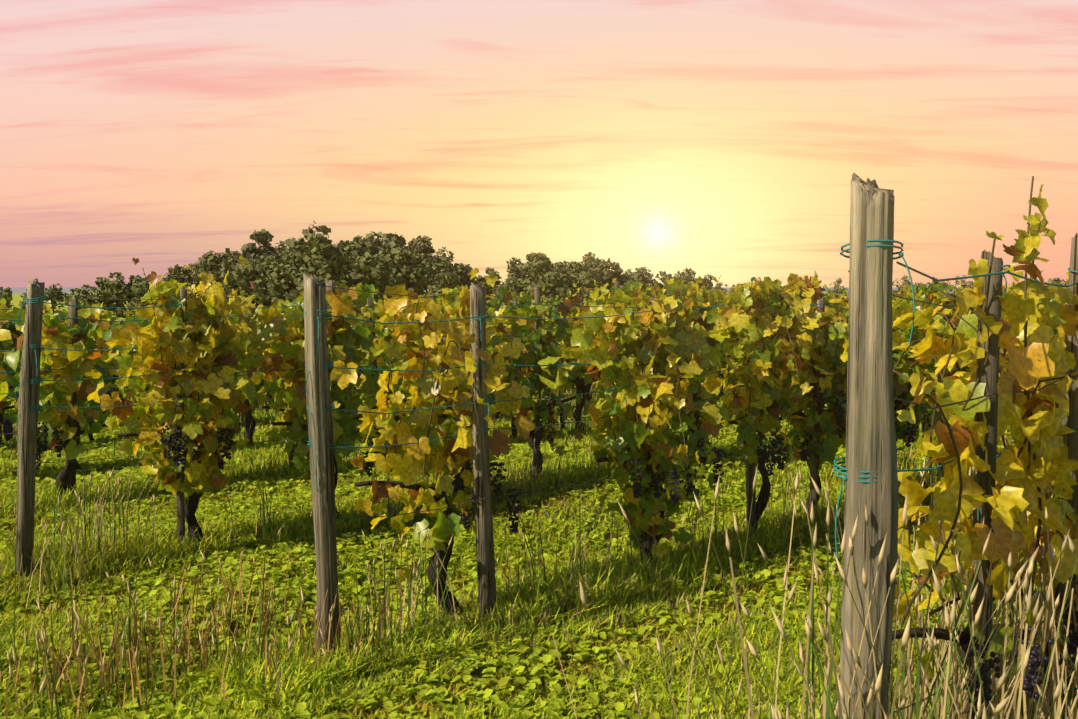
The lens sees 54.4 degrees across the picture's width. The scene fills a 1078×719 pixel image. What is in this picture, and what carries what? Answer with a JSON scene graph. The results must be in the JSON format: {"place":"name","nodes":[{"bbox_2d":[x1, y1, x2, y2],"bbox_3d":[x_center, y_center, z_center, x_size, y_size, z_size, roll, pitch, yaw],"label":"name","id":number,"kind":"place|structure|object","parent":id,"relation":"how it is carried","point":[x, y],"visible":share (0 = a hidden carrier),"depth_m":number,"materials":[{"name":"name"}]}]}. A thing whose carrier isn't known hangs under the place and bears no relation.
{"place":"outdoors","nodes":[
{"label":"outdoors","id":0,"kind":"place"},
{"bbox_2d":[0,287,1048,718],"bbox_3d":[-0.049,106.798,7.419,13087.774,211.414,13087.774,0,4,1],"label":"ground","id":1,"kind":"structure","parent":0,"point":[16,291],"depth_m":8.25,"materials":[{"name":"green plant"}]},
{"bbox_2d":[223,280,267,305],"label":"farmhouse","id":2,"kind":"object","parent":1,"relation":"on","point":[254,290],"depth_m":258.35,"materials":[{"name":"white"}]},
{"bbox_2d":[5,274,835,317],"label":"tree trunks","id":3,"kind":"object","parent":1,"relation":"on","point":[257,304],"visible":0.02,"depth_m":240.80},
{"bbox_2d":[0,220,1067,317],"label":"trees","id":4,"kind":"object","parent":3,"relation":"attached to","point":[391,260],"visible":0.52,"depth_m":249.58,"materials":[{"name":"green plant"}]},
{"bbox_2d":[0,387,1077,718],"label":"dry grass stalks","id":5,"kind":"object","parent":1,"relation":"on","point":[1002,695],"visible":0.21,"depth_m":3.56,"materials":[{"name":"beige plant"}]},
{"bbox_2d":[0,173,1077,718],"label":"vineyard posts","id":6,"kind":"object","parent":1,"relation":"on","point":[870,435],"visible":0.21,"depth_m":3.08,"materials":[{"name":"brown wood"}]},
{"bbox_2d":[0,239,1077,716],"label":"trellis wires","id":7,"kind":"object","parent":6,"relation":"attached to","point":[332,405],"visible":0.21,"depth_m":5.40,"materials":[{"name":"metal"}]},
{"bbox_2d":[0,176,1077,718],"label":"vine","id":8,"kind":"object","parent":1,"relation":"on","point":[686,338],"depth_m":6.41,"materials":[{"name":"plant"}]},
{"bbox_2d":[3,364,1077,718],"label":"grapes","id":9,"kind":"object","parent":8,"relation":"hanging from","point":[987,680],"visible":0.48,"depth_m":6.45,"materials":[{"name":"black"}]},
{"bbox_2d":[0,0,1077,286],"label":"sky","id":10,"kind":"structure","parent":0,"point":[728,139],"materials":[{"name":"pink"}]}
]}

